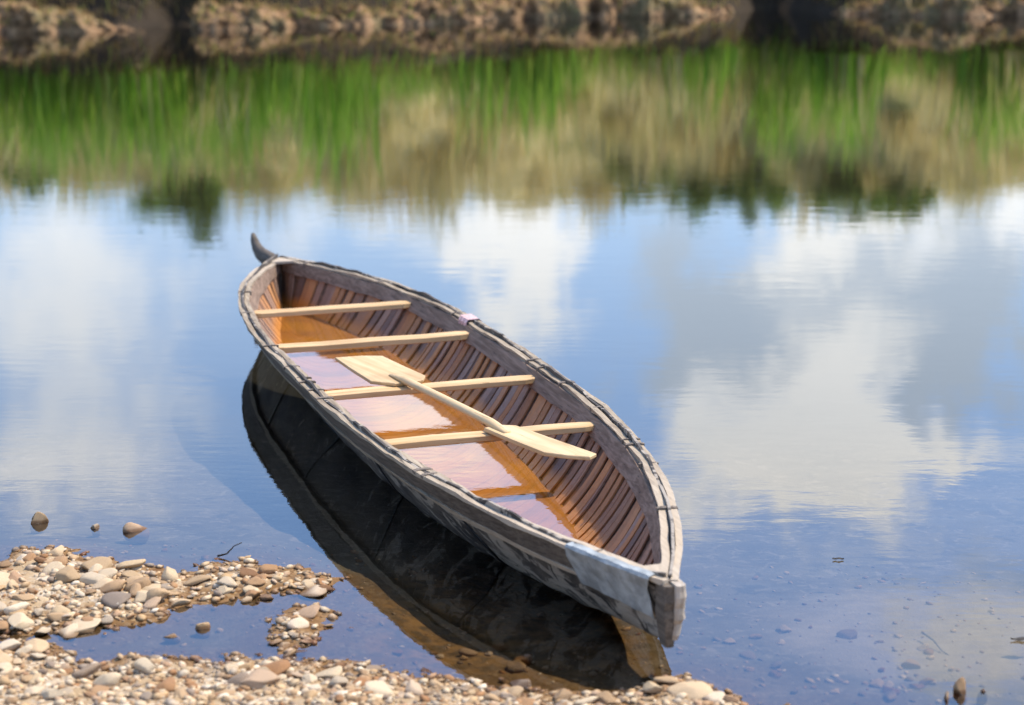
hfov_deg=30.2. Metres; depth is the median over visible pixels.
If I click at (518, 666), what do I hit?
stone
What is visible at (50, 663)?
stone
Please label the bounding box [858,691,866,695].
stone
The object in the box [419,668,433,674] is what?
stone
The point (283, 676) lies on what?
stone
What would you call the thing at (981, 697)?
stone
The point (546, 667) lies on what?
lake bed pebbles
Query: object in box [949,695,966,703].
stone
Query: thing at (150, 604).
stone
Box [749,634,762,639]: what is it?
stone
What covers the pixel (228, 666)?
stone
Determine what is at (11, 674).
stone
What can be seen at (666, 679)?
stone
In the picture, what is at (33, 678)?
stone
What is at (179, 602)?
stone
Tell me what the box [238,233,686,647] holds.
canoe
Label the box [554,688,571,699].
stone
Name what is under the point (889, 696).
stone
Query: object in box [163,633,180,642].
stone
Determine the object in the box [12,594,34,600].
stone
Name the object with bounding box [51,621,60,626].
stone
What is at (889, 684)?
stone
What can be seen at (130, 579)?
stone
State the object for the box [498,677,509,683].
stone
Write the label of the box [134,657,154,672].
stone
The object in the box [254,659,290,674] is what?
stone
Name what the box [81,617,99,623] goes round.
stone
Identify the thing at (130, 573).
stone
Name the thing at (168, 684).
stone
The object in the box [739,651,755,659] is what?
stone
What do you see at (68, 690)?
stone
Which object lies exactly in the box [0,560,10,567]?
stone
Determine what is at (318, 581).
stone
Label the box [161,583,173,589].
stone
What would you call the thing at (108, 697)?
gravel
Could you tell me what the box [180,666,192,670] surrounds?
stone
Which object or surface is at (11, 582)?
stone
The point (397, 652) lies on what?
stone
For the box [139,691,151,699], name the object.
stone
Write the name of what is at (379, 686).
stone
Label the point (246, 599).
stone
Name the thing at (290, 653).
stone
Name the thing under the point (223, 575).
stone
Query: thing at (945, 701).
stone
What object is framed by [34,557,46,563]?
stone
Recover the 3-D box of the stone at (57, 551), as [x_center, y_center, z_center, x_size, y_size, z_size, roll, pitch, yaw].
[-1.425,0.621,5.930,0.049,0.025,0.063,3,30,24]
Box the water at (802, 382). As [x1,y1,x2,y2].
[0,0,1023,704]
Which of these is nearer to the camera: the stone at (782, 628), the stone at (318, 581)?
the stone at (782, 628)
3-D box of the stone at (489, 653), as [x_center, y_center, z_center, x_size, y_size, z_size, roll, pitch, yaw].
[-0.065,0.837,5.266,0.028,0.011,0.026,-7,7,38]
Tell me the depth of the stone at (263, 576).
5.71 m
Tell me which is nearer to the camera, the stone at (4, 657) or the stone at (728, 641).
the stone at (4, 657)
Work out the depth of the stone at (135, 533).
6.20 m
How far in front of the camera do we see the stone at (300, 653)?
5.19 m
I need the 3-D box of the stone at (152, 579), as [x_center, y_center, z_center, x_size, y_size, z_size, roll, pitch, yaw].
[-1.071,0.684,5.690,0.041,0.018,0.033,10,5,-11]
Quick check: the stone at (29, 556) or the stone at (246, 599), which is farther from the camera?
the stone at (29, 556)
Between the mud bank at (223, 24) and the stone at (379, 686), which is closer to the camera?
the stone at (379, 686)
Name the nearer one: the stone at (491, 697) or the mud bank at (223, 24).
the stone at (491, 697)
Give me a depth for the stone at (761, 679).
5.05 m
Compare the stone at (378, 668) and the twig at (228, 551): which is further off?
the twig at (228, 551)
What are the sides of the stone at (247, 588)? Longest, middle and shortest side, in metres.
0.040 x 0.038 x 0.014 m
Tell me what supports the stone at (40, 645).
on the gravel
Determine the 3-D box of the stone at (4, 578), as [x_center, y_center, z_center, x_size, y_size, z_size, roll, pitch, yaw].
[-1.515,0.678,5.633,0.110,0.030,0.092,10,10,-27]
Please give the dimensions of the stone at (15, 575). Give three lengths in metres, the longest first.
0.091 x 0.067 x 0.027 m
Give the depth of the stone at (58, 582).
5.62 m
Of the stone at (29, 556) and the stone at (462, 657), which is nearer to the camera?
the stone at (462, 657)
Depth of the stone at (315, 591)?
5.63 m
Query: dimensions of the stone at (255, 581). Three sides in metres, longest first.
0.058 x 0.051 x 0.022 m
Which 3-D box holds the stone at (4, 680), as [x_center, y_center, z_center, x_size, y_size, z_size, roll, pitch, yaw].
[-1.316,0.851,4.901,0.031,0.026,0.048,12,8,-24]
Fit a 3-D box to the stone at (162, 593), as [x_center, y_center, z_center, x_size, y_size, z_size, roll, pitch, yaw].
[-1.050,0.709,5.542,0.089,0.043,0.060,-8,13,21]
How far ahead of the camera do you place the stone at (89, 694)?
4.83 m
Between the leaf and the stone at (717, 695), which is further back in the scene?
the leaf
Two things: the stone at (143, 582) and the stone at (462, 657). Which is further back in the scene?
the stone at (143, 582)
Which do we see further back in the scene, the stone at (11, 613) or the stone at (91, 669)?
the stone at (11, 613)
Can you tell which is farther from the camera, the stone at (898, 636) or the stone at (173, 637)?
the stone at (898, 636)
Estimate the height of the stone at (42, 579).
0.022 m
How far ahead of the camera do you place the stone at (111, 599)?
5.50 m
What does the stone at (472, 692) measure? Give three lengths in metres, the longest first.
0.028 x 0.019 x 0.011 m
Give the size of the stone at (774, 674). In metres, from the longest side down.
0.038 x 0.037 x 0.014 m
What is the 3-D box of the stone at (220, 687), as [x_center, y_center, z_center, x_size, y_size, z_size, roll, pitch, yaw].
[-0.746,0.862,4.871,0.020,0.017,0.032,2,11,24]
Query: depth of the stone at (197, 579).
5.68 m
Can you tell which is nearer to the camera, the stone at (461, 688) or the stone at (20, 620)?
the stone at (461, 688)
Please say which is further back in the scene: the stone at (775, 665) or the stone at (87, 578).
the stone at (87, 578)
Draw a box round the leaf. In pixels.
[1010,637,1023,640]
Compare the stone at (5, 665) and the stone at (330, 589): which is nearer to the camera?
the stone at (5, 665)
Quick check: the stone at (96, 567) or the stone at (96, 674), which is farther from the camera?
the stone at (96, 567)
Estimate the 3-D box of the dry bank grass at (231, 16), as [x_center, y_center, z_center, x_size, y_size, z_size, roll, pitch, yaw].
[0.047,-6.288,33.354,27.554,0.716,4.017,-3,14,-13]
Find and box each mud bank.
[0,0,133,33]
[191,0,377,30]
[373,0,734,25]
[831,0,1023,17]
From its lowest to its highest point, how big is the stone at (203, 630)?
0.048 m
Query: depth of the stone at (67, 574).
5.64 m
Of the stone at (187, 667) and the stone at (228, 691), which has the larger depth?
the stone at (187, 667)
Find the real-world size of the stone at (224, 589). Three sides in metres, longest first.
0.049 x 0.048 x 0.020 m
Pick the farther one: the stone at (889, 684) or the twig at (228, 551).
the twig at (228, 551)
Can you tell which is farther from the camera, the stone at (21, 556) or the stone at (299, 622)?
the stone at (21, 556)
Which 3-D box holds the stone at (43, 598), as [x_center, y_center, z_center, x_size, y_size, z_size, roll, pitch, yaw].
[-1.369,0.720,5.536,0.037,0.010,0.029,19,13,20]
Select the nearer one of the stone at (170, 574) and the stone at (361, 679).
the stone at (361, 679)
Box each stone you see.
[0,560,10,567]
[0,571,9,588]
[0,601,6,611]
[0,620,10,629]
[0,639,21,650]
[0,652,11,662]
[0,662,12,670]
[0,675,9,685]
[3,602,29,613]
[6,609,24,615]
[6,671,15,679]
[7,612,34,629]
[8,571,24,583]
[8,579,18,589]
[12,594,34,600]
[12,658,21,664]
[14,644,32,654]
[16,554,26,560]
[20,675,32,682]
[22,553,36,561]
[24,638,48,652]
[24,686,44,694]
[27,673,41,684]
[29,653,47,658]
[30,512,49,533]
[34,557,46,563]
[34,608,43,615]
[35,627,50,632]
[37,596,48,601]
[38,577,47,581]
[39,688,64,698]
[42,561,63,574]
[43,558,53,563]
[46,612,67,621]
[46,661,56,666]
[48,545,63,556]
[50,605,70,612]
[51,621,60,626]
[52,556,67,565]
[52,581,62,586]
[52,584,60,590]
[55,566,80,582]
[58,623,78,638]
[59,663,69,668]
[62,688,72,695]
[63,668,72,673]
[71,618,100,633]
[71,663,100,678]
[75,590,84,596]
[79,572,106,585]
[80,556,112,570]
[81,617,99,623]
[85,692,96,697]
[86,589,96,593]
[88,564,102,571]
[90,685,109,694]
[91,524,100,536]
[92,578,112,588]
[92,672,122,686]
[93,671,106,676]
[98,568,117,578]
[99,579,126,592]
[100,615,112,624]
[101,591,130,608]
[114,564,142,570]
[116,559,145,569]
[121,570,139,576]
[122,522,149,543]
[124,577,150,591]
[126,576,140,583]
[129,583,140,596]
[134,590,147,602]
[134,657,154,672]
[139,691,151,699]
[141,584,160,590]
[143,596,160,609]
[146,588,169,599]
[149,577,158,583]
[151,676,175,692]
[161,566,178,581]
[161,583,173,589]
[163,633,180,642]
[168,598,191,607]
[172,688,187,698]
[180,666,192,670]
[183,575,211,585]
[187,683,197,688]
[195,622,210,638]
[197,694,207,700]
[215,689,235,693]
[216,576,237,587]
[216,685,225,690]
[217,573,232,579]
[217,585,232,593]
[220,567,227,571]
[225,663,237,673]
[227,672,247,684]
[235,692,244,698]
[238,661,254,670]
[239,568,258,577]
[240,596,251,603]
[240,668,280,689]
[243,585,254,592]
[245,576,265,585]
[245,590,260,599]
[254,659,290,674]
[256,574,266,579]
[258,564,277,573]
[259,594,273,600]
[270,639,282,644]
[278,642,289,647]
[278,674,286,680]
[282,649,295,657]
[287,617,308,627]
[290,672,301,677]
[295,650,306,656]
[297,604,319,618]
[298,584,326,597]
[300,640,311,642]
[301,579,315,589]
[302,673,317,682]
[302,690,317,698]
[308,684,320,689]
[311,578,329,584]
[315,666,341,678]
[316,578,324,584]
[318,585,335,593]
[329,676,348,685]
[335,694,343,701]
[344,686,355,689]
[346,696,359,702]
[352,677,367,686]
[362,691,373,694]
[365,680,392,694]
[366,665,381,671]
[393,650,402,655]
[400,673,408,678]
[405,680,422,695]
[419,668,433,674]
[429,651,438,655]
[453,686,468,690]
[458,648,477,656]
[459,655,467,659]
[467,689,475,694]
[483,693,499,701]
[484,651,493,655]
[491,644,509,650]
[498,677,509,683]
[500,691,516,698]
[506,660,525,673]
[507,686,523,697]
[508,679,530,687]
[514,654,532,665]
[516,697,535,704]
[528,694,541,698]
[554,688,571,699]
[570,695,580,699]
[574,696,597,704]
[595,691,617,704]
[643,681,662,692]
[653,676,678,683]
[667,681,712,699]
[706,691,724,700]
[722,638,735,644]
[723,695,739,702]
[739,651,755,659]
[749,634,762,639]
[754,677,764,681]
[769,661,781,669]
[769,670,781,678]
[775,624,791,632]
[776,639,784,644]
[790,689,798,693]
[829,688,839,693]
[834,677,843,682]
[837,629,857,639]
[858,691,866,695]
[869,679,883,688]
[882,686,899,694]
[883,681,893,687]
[883,691,896,701]
[893,634,903,637]
[901,659,920,667]
[908,684,924,689]
[919,678,934,685]
[924,648,933,654]
[942,691,948,704]
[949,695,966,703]
[953,677,966,704]
[976,689,986,704]
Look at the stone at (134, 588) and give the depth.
5.57 m
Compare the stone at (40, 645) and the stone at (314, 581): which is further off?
the stone at (314, 581)
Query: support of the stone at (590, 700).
on the gravel
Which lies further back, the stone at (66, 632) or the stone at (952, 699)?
the stone at (66, 632)
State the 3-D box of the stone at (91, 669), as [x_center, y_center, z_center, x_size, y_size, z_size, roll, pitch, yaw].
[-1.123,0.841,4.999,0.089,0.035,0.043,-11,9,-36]
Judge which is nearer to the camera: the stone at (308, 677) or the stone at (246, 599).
the stone at (308, 677)
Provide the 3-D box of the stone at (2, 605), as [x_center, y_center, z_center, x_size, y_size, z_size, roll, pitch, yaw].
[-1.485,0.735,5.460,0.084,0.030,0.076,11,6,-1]
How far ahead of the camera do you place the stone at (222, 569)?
5.79 m
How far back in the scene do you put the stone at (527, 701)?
4.81 m
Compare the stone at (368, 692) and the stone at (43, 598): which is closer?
the stone at (368, 692)
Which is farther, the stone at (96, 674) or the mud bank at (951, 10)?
the mud bank at (951, 10)
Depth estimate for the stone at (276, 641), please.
5.25 m
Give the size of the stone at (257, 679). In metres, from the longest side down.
0.108 x 0.090 x 0.042 m
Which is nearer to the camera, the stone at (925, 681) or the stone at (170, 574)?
the stone at (925, 681)
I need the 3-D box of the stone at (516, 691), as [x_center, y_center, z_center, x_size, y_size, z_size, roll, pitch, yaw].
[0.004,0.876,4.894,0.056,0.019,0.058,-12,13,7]
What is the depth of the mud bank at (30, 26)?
30.03 m
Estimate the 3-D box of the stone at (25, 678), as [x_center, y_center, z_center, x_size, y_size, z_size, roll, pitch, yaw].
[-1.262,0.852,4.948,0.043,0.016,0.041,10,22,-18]
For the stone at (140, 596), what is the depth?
5.53 m
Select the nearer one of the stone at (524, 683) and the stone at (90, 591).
the stone at (524, 683)
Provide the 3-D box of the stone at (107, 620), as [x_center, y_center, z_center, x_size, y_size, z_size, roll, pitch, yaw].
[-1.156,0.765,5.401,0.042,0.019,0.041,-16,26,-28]
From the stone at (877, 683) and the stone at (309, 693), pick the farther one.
the stone at (877, 683)
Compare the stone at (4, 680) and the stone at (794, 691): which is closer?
the stone at (4, 680)
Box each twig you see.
[217,542,241,556]
[921,632,947,654]
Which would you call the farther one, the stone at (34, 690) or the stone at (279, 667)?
the stone at (279, 667)
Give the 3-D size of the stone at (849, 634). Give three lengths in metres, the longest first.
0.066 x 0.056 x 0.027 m
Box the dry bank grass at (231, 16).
[0,0,1019,26]
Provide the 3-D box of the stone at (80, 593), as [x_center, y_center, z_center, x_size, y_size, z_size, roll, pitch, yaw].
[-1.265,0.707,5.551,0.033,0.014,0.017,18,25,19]
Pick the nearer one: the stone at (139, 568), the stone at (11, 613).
the stone at (11, 613)
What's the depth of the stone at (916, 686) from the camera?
5.04 m
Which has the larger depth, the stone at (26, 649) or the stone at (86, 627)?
the stone at (86, 627)
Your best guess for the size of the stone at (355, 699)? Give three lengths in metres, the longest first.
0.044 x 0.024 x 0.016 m
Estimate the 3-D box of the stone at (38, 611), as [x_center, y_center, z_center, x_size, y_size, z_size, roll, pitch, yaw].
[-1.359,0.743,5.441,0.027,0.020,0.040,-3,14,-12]
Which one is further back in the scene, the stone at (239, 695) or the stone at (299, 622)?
the stone at (299, 622)
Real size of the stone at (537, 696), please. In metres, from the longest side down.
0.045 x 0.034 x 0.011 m
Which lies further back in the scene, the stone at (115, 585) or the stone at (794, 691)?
the stone at (115, 585)
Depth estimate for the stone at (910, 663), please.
5.20 m
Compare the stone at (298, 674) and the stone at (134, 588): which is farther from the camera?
the stone at (134, 588)
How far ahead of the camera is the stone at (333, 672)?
4.99 m
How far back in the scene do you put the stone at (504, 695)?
4.85 m
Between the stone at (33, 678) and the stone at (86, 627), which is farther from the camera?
the stone at (86, 627)
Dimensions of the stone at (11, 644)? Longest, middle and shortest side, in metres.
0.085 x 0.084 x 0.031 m
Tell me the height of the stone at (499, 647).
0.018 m
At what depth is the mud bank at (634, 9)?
33.41 m
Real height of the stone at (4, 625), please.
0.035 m
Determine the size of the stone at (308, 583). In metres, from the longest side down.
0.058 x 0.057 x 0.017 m
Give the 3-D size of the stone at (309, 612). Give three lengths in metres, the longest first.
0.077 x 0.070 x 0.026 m
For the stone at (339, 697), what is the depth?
4.79 m
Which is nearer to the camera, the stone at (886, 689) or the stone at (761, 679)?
the stone at (886, 689)
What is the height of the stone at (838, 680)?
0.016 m
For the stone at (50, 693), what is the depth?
4.81 m
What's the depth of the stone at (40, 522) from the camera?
6.28 m
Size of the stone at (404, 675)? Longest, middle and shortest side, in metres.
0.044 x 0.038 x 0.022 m
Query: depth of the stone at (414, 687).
4.89 m
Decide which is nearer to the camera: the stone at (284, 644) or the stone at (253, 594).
the stone at (284, 644)
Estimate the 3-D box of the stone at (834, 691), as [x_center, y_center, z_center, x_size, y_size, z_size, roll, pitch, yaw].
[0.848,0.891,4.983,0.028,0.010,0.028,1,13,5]
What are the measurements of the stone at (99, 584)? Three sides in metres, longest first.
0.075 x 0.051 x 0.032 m
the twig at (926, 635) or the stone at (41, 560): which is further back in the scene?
the stone at (41, 560)
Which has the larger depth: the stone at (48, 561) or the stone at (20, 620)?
the stone at (48, 561)
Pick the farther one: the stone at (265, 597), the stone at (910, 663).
the stone at (265, 597)
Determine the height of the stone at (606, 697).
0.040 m
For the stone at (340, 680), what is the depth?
4.90 m
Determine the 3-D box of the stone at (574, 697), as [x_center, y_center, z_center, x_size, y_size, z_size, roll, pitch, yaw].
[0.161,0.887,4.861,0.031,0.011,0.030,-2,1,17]
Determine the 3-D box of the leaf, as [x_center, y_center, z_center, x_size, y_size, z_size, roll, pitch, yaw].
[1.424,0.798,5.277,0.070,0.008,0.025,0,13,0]
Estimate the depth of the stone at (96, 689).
4.87 m
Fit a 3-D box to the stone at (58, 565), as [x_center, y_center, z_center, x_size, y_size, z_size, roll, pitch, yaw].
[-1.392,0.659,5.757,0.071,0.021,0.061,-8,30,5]
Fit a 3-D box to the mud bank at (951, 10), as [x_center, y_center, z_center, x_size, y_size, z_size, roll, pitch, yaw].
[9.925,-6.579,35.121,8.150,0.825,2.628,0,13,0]
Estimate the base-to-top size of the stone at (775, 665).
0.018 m
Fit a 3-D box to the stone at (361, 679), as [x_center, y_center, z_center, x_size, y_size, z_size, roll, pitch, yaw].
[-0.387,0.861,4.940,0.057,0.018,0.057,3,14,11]
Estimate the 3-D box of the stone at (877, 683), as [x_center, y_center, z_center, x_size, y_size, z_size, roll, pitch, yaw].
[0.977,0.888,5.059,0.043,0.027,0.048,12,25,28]
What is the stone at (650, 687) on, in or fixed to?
on the gravel
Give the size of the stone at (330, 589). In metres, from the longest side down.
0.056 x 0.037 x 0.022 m
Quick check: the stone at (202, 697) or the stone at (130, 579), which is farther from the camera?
the stone at (130, 579)
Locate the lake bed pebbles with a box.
[6,539,1023,704]
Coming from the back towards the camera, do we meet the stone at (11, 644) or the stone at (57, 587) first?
the stone at (57, 587)
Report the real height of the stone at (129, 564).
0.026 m
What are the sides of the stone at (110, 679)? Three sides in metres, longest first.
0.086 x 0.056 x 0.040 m
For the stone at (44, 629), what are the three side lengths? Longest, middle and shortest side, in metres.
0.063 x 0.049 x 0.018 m
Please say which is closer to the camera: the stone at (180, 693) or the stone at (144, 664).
the stone at (180, 693)
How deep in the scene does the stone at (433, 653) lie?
5.27 m
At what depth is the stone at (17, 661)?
5.07 m
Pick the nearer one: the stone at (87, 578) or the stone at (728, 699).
the stone at (728, 699)
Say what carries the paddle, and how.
in the canoe
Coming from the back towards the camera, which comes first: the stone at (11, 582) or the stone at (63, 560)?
the stone at (63, 560)
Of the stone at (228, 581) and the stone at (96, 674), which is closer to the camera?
the stone at (96, 674)
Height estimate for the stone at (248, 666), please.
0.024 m
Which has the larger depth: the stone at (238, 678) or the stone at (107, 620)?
the stone at (107, 620)
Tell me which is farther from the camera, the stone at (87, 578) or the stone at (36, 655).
the stone at (87, 578)
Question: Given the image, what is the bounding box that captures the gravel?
[0,545,748,704]
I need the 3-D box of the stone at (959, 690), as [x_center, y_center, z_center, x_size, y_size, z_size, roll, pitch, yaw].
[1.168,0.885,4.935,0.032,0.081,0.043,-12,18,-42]
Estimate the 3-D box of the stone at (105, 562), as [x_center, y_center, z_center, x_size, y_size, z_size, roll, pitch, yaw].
[-1.268,0.654,5.779,0.096,0.037,0.109,2,25,-7]
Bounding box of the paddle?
[335,356,595,459]
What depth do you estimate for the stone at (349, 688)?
4.88 m

